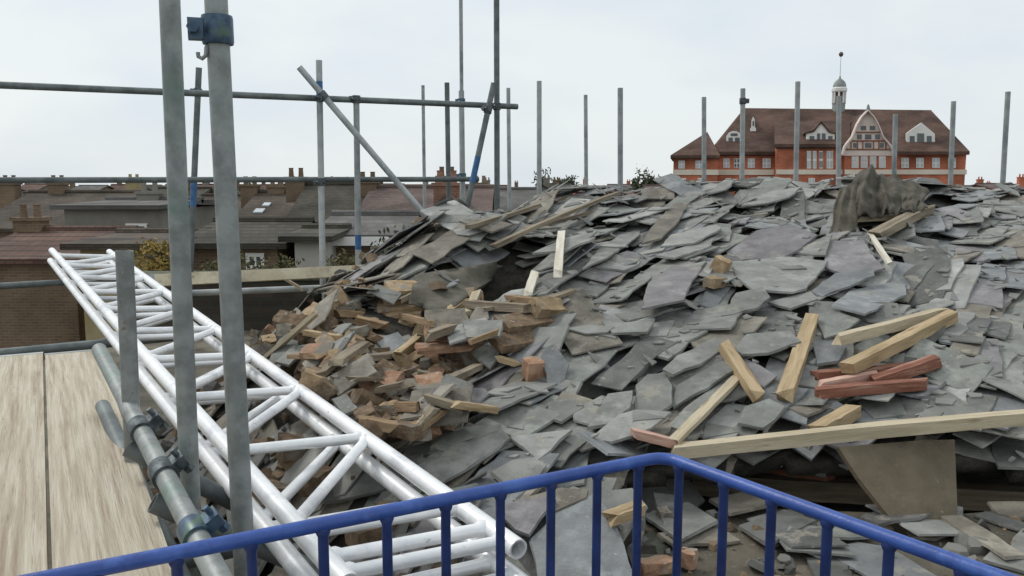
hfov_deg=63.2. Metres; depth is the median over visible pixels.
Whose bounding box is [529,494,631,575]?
slate
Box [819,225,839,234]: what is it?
slate
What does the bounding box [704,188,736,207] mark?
slate
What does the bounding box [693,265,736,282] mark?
slate
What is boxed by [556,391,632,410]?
slate
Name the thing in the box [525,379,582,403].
slate
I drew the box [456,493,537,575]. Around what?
slate
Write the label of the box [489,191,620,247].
timber batten
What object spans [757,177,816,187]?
slate
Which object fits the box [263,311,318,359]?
timber batten
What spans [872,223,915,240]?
slate
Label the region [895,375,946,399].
slate
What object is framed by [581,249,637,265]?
slate
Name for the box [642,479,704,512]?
slate
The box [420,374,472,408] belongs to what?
slate
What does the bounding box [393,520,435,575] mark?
slate
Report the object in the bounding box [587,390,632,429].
slate
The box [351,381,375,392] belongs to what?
brick
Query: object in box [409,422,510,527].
slate
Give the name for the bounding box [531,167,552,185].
tree
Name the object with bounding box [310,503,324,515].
slate
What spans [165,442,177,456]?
slate
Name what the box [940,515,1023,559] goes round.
slate
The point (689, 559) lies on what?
brick
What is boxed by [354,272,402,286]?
slate
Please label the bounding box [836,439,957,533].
board sheet
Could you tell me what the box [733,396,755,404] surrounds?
slate
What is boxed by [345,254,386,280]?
slate
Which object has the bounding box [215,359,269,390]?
slate
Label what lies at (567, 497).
slate
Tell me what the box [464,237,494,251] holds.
slate
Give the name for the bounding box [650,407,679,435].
slate
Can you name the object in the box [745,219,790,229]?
slate
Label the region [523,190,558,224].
slate
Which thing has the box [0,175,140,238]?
house
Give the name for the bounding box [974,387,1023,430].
slate
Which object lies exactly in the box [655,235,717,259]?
slate
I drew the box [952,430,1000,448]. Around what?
slate
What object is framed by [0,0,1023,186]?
sky
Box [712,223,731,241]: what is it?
slate
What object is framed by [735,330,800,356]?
slate
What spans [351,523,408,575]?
slate
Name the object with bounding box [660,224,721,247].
slate
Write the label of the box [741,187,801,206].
slate
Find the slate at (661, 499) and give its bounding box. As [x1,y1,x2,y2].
[653,492,673,535]
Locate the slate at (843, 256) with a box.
[824,240,884,272]
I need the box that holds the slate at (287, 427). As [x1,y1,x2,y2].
[262,423,290,520]
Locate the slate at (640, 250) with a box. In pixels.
[632,242,678,256]
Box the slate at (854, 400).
[847,397,861,410]
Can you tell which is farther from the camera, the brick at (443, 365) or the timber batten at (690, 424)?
the brick at (443, 365)
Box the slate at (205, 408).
[169,379,250,427]
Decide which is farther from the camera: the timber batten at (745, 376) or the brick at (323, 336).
the brick at (323, 336)
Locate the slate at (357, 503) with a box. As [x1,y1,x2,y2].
[329,495,369,542]
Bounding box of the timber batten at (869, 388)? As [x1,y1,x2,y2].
[814,377,927,398]
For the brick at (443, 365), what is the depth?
3.63 m
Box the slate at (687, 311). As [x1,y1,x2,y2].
[654,308,693,321]
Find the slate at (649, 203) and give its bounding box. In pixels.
[634,199,664,224]
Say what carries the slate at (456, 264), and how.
on the slate at (468, 256)
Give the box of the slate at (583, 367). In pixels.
[539,346,617,382]
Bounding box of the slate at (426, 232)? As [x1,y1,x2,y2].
[404,231,433,243]
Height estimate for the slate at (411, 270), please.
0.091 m
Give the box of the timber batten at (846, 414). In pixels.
[807,404,860,428]
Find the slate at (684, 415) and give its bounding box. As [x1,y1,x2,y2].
[668,384,722,429]
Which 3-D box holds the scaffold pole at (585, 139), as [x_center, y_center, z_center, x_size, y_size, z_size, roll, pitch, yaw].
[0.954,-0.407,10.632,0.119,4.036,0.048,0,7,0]
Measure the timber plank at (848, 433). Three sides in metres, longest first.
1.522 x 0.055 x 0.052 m
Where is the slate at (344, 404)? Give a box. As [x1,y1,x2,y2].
[332,394,357,415]
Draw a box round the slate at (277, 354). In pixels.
[269,334,298,367]
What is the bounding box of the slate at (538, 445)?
[510,429,572,458]
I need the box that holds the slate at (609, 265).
[596,258,641,271]
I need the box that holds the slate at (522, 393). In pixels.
[481,381,557,410]
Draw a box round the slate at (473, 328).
[462,320,502,339]
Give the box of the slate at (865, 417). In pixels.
[853,410,897,423]
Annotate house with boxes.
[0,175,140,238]
[0,205,138,359]
[21,183,46,195]
[49,183,214,226]
[59,227,211,340]
[70,183,113,189]
[110,183,125,189]
[125,174,212,195]
[147,184,163,190]
[188,183,241,211]
[193,216,316,270]
[197,183,239,192]
[237,183,269,188]
[238,176,293,215]
[278,223,351,267]
[285,168,382,222]
[325,210,421,265]
[360,167,493,214]
[431,170,477,211]
[475,176,536,209]
[485,177,506,186]
[535,175,549,191]
[550,177,573,200]
[573,179,614,195]
[607,179,636,194]
[638,185,661,195]
[964,177,983,185]
[968,174,1023,195]
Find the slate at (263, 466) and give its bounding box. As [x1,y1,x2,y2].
[258,459,276,470]
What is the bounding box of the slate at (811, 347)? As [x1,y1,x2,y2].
[802,318,823,351]
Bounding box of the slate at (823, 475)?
[814,445,825,477]
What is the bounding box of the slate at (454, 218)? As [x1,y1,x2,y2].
[429,214,480,222]
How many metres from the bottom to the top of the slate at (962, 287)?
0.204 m
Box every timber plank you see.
[630,427,687,447]
[670,409,1023,458]
[690,474,1023,510]
[765,470,835,481]
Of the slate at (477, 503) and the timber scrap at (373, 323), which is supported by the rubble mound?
the timber scrap at (373, 323)
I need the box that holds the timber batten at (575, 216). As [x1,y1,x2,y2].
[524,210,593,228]
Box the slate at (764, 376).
[741,357,776,387]
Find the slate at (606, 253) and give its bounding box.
[582,229,640,269]
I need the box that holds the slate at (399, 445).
[383,437,409,449]
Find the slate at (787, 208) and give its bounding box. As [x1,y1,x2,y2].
[780,191,805,219]
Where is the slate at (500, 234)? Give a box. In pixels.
[484,209,527,240]
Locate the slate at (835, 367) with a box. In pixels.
[818,350,863,369]
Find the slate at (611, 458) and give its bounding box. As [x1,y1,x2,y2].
[588,442,651,464]
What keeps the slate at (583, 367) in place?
on the buried slates at (954, 232)
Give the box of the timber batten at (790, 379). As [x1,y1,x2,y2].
[776,313,818,402]
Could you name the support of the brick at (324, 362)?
on the brick
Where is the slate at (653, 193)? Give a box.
[641,188,674,199]
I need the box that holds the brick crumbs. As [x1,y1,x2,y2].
[143,217,1021,575]
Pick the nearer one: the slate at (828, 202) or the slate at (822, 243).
the slate at (822, 243)
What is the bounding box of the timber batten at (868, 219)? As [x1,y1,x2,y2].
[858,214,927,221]
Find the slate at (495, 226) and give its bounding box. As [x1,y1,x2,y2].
[459,218,512,232]
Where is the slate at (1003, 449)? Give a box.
[990,436,1023,469]
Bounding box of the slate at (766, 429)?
[763,418,784,433]
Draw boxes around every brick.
[150,488,160,495]
[248,329,260,337]
[249,335,259,344]
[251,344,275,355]
[252,479,290,505]
[261,334,276,343]
[263,324,275,334]
[268,567,288,575]
[272,310,302,327]
[272,359,300,373]
[276,324,295,335]
[277,432,307,461]
[289,327,309,344]
[294,360,304,374]
[294,366,303,380]
[298,465,336,497]
[299,343,353,359]
[299,368,336,397]
[301,301,335,316]
[301,315,338,330]
[301,367,320,375]
[305,337,315,343]
[313,378,336,401]
[315,331,334,342]
[318,356,331,367]
[326,285,356,310]
[326,348,339,356]
[327,376,338,384]
[331,301,338,310]
[333,324,371,336]
[334,403,375,422]
[336,306,354,310]
[337,317,352,324]
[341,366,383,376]
[344,330,365,342]
[345,524,397,545]
[348,300,361,309]
[349,388,387,405]
[350,355,362,360]
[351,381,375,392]
[353,400,376,423]
[355,337,373,348]
[357,325,382,343]
[358,348,368,354]
[363,414,385,439]
[368,347,389,352]
[374,359,398,373]
[374,381,383,386]
[374,405,401,416]
[375,391,396,395]
[377,360,401,370]
[379,392,398,401]
[379,400,398,405]
[380,370,404,393]
[382,412,401,439]
[385,416,427,441]
[391,349,414,366]
[395,388,408,394]
[399,389,413,400]
[401,362,420,377]
[408,351,423,364]
[412,324,423,335]
[413,350,443,364]
[414,371,442,384]
[414,427,431,440]
[417,334,424,342]
[419,357,431,369]
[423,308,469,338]
[424,323,449,342]
[427,365,445,374]
[430,361,451,373]
[431,426,441,438]
[439,355,455,367]
[440,425,454,431]
[444,353,454,360]
[450,360,462,369]
[451,367,472,378]
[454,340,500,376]
[465,287,475,297]
[488,331,533,353]
[493,312,554,333]
[521,356,545,381]
[528,296,567,317]
[640,555,681,575]
[656,505,672,517]
[681,547,698,570]
[703,275,726,288]
[708,255,731,273]
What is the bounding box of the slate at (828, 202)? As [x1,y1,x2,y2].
[816,199,835,206]
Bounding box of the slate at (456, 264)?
[450,261,501,267]
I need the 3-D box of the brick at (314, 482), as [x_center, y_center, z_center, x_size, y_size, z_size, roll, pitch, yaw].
[-0.657,0.657,2.848,0.105,0.085,0.151,3,8,20]
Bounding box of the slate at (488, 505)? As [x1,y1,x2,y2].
[452,450,560,520]
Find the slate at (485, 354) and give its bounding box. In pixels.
[471,343,499,369]
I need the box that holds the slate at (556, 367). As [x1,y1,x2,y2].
[541,344,568,384]
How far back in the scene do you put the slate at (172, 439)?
3.87 m
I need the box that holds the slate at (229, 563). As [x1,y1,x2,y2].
[225,558,266,575]
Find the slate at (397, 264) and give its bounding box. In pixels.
[381,236,429,273]
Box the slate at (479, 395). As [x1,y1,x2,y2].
[469,388,489,411]
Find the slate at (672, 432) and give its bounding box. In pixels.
[643,429,675,441]
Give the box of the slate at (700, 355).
[662,337,721,376]
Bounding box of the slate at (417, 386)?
[402,378,436,389]
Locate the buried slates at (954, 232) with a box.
[162,174,1023,573]
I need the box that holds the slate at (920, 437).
[914,435,936,440]
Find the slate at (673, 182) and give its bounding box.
[653,173,707,197]
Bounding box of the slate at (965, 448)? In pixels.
[955,439,994,462]
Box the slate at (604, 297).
[593,276,651,304]
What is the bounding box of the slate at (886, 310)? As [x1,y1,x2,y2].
[809,301,901,328]
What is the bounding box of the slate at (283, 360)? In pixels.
[275,344,306,366]
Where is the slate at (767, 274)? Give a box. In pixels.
[731,257,827,293]
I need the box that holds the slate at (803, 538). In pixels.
[776,527,848,548]
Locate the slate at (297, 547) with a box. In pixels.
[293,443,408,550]
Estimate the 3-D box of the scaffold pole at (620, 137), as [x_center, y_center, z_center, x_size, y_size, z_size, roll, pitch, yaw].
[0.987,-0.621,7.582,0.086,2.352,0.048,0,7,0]
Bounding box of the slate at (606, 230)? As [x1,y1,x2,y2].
[546,228,617,241]
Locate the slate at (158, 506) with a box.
[147,493,312,567]
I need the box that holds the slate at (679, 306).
[663,300,704,313]
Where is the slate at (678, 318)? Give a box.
[659,312,689,327]
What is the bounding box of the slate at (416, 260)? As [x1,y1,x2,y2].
[383,257,430,282]
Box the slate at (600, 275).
[576,251,655,282]
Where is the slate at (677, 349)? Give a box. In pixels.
[655,326,701,360]
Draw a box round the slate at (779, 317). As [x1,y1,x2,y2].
[754,310,796,346]
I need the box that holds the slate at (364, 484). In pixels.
[321,453,422,503]
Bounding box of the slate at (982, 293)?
[950,278,1003,308]
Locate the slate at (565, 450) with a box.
[551,417,597,467]
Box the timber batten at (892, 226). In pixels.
[868,205,935,236]
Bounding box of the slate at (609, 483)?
[576,477,617,496]
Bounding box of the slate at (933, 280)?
[902,246,949,307]
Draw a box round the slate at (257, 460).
[250,453,267,467]
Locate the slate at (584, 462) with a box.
[557,454,588,487]
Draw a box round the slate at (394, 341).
[377,332,413,354]
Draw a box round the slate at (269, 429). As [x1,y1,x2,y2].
[165,418,277,520]
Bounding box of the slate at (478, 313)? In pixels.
[467,306,489,341]
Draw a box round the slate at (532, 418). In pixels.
[474,403,559,463]
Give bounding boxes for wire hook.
[196,43,208,60]
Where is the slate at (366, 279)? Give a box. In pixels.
[317,273,396,290]
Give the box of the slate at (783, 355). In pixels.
[770,323,822,360]
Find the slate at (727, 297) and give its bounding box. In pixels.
[693,286,735,306]
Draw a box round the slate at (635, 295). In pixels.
[618,288,644,303]
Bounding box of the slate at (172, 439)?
[169,437,177,442]
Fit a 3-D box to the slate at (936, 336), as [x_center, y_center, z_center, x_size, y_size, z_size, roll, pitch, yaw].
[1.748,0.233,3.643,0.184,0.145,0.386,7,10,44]
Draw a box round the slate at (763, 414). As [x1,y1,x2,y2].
[737,399,785,429]
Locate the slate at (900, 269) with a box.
[889,261,913,288]
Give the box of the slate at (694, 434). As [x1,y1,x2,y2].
[677,409,718,441]
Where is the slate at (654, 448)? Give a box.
[647,444,671,452]
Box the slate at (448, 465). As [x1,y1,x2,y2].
[418,430,510,483]
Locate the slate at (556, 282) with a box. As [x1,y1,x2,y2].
[532,264,585,296]
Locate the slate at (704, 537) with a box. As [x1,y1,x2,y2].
[656,528,740,546]
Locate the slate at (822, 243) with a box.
[795,235,831,256]
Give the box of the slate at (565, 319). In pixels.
[508,313,577,373]
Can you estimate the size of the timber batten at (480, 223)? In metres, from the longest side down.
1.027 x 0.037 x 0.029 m
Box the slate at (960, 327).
[916,307,975,336]
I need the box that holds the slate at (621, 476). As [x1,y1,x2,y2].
[604,445,648,489]
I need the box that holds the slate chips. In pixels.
[155,221,1023,575]
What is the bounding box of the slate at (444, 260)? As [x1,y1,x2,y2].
[432,256,452,264]
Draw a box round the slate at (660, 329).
[640,320,673,337]
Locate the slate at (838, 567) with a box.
[805,557,851,575]
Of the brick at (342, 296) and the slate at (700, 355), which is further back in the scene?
the brick at (342, 296)
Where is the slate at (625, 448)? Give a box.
[576,432,648,456]
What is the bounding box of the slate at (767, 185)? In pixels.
[742,178,792,205]
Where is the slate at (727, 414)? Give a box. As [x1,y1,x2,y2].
[700,403,746,439]
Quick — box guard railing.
[18,453,1017,575]
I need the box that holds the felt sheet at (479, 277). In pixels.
[408,262,496,309]
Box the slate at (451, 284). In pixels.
[447,280,457,287]
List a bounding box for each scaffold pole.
[0,81,518,108]
[0,177,478,182]
[0,279,115,288]
[0,335,216,354]
[91,343,232,575]
[95,400,190,575]
[115,250,142,471]
[122,441,264,510]
[159,0,201,575]
[161,285,319,297]
[185,483,478,568]
[186,0,253,575]
[189,67,201,289]
[297,65,434,224]
[313,60,325,285]
[349,95,360,264]
[421,85,425,208]
[444,82,450,200]
[455,90,465,201]
[459,0,462,89]
[465,82,496,208]
[492,0,500,211]
[506,88,511,209]
[537,81,541,193]
[584,95,587,194]
[618,88,622,191]
[702,97,705,196]
[739,88,748,189]
[793,81,799,180]
[836,96,840,185]
[892,114,897,173]
[948,101,955,184]
[1000,91,1010,182]
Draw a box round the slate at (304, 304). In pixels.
[298,282,333,310]
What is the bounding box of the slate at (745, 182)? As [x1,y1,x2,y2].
[732,177,764,187]
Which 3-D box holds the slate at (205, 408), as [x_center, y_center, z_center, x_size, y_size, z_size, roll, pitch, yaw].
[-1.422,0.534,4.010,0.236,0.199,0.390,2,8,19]
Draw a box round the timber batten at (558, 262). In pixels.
[553,230,564,277]
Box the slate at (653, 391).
[634,373,672,410]
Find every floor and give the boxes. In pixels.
[43,330,1023,569]
[629,509,1023,575]
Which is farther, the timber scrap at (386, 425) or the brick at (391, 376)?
the brick at (391, 376)
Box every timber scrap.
[287,353,325,358]
[302,330,342,338]
[315,363,337,376]
[328,341,369,365]
[333,309,364,317]
[337,389,352,396]
[345,376,384,381]
[350,315,388,328]
[358,415,398,432]
[364,351,393,360]
[372,380,415,393]
[393,333,422,355]
[394,401,420,411]
[397,292,415,302]
[399,313,434,326]
[410,410,449,431]
[412,369,429,376]
[422,393,459,411]
[424,324,457,342]
[447,298,468,308]
[448,363,483,378]
[451,400,498,413]
[467,328,498,344]
[483,300,510,311]
[495,355,521,366]
[504,295,531,302]
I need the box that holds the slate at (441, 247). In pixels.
[412,223,477,263]
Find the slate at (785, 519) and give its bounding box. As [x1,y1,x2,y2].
[738,510,816,545]
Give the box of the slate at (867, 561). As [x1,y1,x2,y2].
[834,542,935,575]
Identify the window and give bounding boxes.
[125,223,147,226]
[245,253,264,268]
[678,161,684,168]
[695,161,701,168]
[723,158,729,167]
[734,158,739,167]
[748,158,754,167]
[763,158,770,167]
[807,151,810,168]
[808,178,814,182]
[813,151,816,168]
[819,151,822,168]
[827,151,832,168]
[852,156,858,167]
[861,156,867,167]
[870,156,875,167]
[879,156,885,167]
[901,158,908,167]
[916,158,923,167]
[932,158,939,167]
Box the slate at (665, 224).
[641,201,688,244]
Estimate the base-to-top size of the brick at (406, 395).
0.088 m
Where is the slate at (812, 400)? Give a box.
[793,393,827,404]
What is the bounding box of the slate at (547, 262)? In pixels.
[530,232,596,271]
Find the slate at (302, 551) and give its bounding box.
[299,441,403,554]
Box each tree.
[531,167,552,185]
[552,175,579,184]
[627,167,660,193]
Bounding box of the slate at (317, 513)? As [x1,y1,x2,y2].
[301,504,325,549]
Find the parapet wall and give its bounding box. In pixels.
[135,271,328,329]
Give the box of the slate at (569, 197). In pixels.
[560,194,594,203]
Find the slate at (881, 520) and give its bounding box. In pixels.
[861,513,930,525]
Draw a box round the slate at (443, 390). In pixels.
[399,383,456,420]
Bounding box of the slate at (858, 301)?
[831,282,906,315]
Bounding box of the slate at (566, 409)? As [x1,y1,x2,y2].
[539,395,583,423]
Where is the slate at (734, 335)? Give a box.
[690,315,768,347]
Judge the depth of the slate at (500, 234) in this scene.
4.99 m
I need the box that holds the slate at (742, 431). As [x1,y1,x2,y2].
[733,425,757,435]
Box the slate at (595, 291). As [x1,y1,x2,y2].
[555,264,609,297]
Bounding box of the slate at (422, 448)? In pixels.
[363,424,457,507]
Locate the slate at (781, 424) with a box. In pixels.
[768,418,801,431]
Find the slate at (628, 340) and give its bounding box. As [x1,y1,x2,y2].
[616,334,642,350]
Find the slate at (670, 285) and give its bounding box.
[641,266,701,310]
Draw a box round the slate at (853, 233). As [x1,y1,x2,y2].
[839,232,886,240]
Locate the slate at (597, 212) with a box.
[568,207,609,229]
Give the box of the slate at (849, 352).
[831,328,853,365]
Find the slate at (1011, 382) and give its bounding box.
[981,358,1023,399]
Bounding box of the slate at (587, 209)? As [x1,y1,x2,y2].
[566,204,596,216]
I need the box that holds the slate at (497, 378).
[472,353,521,390]
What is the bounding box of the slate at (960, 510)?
[957,506,962,515]
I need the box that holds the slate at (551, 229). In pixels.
[526,226,561,237]
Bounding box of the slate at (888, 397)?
[852,362,894,401]
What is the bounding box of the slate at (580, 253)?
[539,242,596,273]
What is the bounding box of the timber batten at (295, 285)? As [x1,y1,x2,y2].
[285,280,302,290]
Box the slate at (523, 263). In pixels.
[515,256,545,267]
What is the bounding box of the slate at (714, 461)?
[690,403,758,467]
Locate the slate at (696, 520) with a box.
[645,501,717,541]
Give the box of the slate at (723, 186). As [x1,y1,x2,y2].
[700,179,737,196]
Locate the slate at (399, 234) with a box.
[374,218,429,252]
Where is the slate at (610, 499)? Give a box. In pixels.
[601,488,647,541]
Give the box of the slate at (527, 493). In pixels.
[451,487,542,543]
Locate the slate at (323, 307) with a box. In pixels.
[307,288,338,329]
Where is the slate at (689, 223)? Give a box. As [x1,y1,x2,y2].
[672,214,708,230]
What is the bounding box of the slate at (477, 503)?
[409,499,483,573]
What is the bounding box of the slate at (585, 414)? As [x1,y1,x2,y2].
[573,395,605,425]
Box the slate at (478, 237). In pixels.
[469,211,506,241]
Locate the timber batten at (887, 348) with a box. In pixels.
[839,309,957,373]
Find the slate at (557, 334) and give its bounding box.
[484,325,569,350]
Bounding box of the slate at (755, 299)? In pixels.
[721,287,770,316]
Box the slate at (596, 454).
[588,439,642,461]
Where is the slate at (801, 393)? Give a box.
[773,387,808,423]
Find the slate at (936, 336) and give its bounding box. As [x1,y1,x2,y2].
[888,326,945,361]
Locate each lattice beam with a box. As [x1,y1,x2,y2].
[47,258,527,575]
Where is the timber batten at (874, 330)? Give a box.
[831,308,948,344]
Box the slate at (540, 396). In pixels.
[518,380,566,404]
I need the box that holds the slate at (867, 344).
[854,334,889,349]
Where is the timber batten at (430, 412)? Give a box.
[418,406,439,424]
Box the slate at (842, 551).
[779,538,855,557]
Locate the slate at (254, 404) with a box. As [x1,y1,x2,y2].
[250,388,262,409]
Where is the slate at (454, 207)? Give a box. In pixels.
[420,200,484,235]
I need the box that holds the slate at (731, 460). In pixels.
[726,454,737,473]
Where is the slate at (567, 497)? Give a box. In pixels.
[513,488,588,515]
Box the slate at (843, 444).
[825,403,875,448]
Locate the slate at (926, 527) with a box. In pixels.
[865,504,959,535]
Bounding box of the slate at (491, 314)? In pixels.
[488,311,507,319]
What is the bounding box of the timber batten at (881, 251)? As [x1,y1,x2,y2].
[867,232,891,264]
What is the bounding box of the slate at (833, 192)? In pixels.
[823,185,838,197]
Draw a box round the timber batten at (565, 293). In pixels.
[533,288,575,305]
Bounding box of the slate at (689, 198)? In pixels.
[664,194,700,206]
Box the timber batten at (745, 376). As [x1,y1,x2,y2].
[718,339,764,402]
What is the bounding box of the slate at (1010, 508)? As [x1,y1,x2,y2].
[987,501,1023,519]
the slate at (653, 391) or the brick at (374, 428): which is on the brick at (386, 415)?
the brick at (374, 428)
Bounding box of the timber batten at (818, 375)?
[809,362,907,380]
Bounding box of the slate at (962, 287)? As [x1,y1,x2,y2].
[915,264,980,309]
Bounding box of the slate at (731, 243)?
[705,237,745,256]
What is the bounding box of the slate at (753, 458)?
[734,430,781,465]
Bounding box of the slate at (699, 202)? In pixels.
[687,198,722,207]
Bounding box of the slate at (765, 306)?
[742,293,787,314]
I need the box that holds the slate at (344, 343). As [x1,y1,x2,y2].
[336,331,356,354]
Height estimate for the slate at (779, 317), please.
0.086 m
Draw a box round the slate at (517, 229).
[484,222,535,250]
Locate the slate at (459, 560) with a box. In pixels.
[457,557,480,575]
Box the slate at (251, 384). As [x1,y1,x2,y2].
[218,380,260,409]
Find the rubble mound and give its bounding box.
[199,202,1023,575]
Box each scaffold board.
[0,352,47,575]
[44,349,170,575]
[148,265,361,287]
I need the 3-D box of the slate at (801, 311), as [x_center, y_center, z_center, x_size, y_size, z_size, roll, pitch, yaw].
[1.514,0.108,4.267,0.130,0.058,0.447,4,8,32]
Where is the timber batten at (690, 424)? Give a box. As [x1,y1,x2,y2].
[669,374,738,443]
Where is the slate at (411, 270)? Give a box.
[393,263,427,279]
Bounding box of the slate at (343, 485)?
[331,449,372,496]
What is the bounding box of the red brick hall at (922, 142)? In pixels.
[670,52,969,197]
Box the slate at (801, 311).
[792,299,827,317]
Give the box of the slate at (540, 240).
[528,232,593,245]
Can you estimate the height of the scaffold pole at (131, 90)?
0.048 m
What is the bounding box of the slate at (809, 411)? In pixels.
[788,396,851,416]
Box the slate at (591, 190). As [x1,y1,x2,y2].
[576,184,614,203]
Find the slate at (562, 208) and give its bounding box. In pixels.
[554,198,590,215]
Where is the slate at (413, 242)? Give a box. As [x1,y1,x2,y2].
[396,233,433,256]
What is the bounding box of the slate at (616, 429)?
[597,410,671,444]
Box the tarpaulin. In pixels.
[849,164,928,218]
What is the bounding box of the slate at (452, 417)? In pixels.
[409,385,473,426]
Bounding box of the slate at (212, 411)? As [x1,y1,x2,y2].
[147,403,222,484]
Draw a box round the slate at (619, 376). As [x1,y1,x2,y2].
[591,337,676,390]
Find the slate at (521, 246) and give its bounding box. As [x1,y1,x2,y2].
[512,241,547,256]
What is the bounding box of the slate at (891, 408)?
[858,378,910,418]
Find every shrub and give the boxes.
[134,236,169,270]
[200,249,265,270]
[244,253,304,269]
[326,245,371,265]
[370,223,412,255]
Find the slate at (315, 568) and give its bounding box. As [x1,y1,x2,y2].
[272,554,318,574]
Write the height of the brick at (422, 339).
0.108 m
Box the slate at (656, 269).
[634,256,701,284]
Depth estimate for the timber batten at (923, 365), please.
3.35 m
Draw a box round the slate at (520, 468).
[490,457,546,481]
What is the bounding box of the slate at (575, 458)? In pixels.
[537,450,590,493]
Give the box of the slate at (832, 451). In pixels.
[760,430,848,469]
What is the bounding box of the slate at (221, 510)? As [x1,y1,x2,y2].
[203,501,227,517]
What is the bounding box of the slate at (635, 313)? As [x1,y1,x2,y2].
[614,300,660,321]
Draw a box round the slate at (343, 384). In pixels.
[332,359,377,396]
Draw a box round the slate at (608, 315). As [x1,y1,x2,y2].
[595,304,629,338]
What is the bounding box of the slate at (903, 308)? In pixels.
[863,304,910,322]
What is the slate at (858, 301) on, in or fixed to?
on the buried slates at (954, 232)
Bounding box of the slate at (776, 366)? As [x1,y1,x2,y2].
[757,356,817,425]
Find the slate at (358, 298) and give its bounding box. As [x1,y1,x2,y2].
[346,296,365,305]
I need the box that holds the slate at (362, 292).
[346,285,384,296]
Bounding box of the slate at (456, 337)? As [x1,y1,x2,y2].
[447,317,486,344]
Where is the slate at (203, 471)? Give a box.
[199,401,252,475]
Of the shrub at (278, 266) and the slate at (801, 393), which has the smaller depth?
the slate at (801, 393)
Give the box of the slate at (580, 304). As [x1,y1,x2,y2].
[541,289,623,355]
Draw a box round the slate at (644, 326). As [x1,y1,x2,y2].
[603,318,654,334]
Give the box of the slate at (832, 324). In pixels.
[817,310,859,339]
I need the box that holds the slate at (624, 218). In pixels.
[602,207,672,222]
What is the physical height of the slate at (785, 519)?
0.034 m
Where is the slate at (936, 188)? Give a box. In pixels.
[918,177,950,192]
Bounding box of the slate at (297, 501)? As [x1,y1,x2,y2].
[291,433,345,509]
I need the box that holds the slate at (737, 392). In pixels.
[635,355,747,409]
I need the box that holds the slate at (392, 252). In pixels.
[356,243,405,279]
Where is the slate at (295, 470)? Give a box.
[226,415,344,523]
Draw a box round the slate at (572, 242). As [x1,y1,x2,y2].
[532,230,597,254]
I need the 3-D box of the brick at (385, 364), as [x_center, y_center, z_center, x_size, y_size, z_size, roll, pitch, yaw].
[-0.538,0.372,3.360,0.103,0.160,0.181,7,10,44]
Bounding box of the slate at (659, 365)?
[596,353,672,382]
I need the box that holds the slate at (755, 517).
[746,511,777,520]
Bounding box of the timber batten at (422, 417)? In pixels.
[417,414,426,423]
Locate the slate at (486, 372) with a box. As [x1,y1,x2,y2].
[467,364,505,382]
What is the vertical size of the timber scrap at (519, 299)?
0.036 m
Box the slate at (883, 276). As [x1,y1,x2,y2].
[856,260,896,287]
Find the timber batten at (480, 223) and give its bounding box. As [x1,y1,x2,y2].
[465,204,542,228]
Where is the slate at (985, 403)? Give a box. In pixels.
[920,387,996,431]
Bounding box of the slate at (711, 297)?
[699,286,731,307]
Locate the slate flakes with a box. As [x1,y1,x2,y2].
[326,176,1023,575]
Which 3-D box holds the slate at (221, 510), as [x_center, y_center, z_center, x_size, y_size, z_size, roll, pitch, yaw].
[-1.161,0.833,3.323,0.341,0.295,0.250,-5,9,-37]
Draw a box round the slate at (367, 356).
[326,353,375,378]
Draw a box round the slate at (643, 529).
[627,515,645,563]
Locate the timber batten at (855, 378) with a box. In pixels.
[818,370,877,385]
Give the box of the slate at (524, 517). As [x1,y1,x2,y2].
[505,496,556,536]
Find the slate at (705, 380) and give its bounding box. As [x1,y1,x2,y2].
[673,361,732,409]
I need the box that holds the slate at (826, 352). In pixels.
[813,338,845,365]
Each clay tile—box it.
[374,309,422,318]
[377,298,424,312]
[382,299,408,304]
[384,280,416,295]
[398,312,423,326]
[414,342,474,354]
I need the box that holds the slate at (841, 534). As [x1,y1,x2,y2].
[790,524,867,539]
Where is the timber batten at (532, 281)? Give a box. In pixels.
[524,270,538,295]
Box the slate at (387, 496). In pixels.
[374,454,440,504]
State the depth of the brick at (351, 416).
3.02 m
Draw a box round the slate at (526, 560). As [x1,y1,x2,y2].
[518,509,607,575]
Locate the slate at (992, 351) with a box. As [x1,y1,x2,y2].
[979,338,1002,377]
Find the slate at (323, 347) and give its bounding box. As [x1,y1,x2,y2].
[302,342,334,366]
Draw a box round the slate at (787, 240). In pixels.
[726,224,816,260]
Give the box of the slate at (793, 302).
[768,291,818,309]
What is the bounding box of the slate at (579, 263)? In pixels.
[562,258,590,273]
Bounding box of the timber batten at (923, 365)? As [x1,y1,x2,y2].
[870,354,941,380]
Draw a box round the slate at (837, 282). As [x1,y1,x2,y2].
[811,268,874,296]
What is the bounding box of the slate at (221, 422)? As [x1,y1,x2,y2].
[149,403,253,487]
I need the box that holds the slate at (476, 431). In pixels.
[430,424,501,451]
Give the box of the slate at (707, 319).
[679,304,741,330]
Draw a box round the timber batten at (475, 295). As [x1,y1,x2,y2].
[465,289,480,316]
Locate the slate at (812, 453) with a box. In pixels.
[793,398,842,460]
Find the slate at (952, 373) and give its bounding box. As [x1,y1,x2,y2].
[905,338,993,391]
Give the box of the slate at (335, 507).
[319,447,392,514]
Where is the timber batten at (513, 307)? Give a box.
[463,300,531,312]
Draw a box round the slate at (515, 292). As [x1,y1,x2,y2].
[494,288,528,301]
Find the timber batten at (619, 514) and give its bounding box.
[601,500,645,527]
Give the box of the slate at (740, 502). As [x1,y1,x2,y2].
[709,492,766,515]
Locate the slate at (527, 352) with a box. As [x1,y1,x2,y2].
[496,325,561,365]
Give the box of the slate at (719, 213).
[701,205,734,223]
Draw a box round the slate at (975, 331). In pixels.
[950,317,990,343]
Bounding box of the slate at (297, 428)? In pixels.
[270,420,306,461]
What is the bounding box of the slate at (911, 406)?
[897,395,929,418]
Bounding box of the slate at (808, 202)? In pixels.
[777,200,832,218]
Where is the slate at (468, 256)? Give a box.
[446,244,509,266]

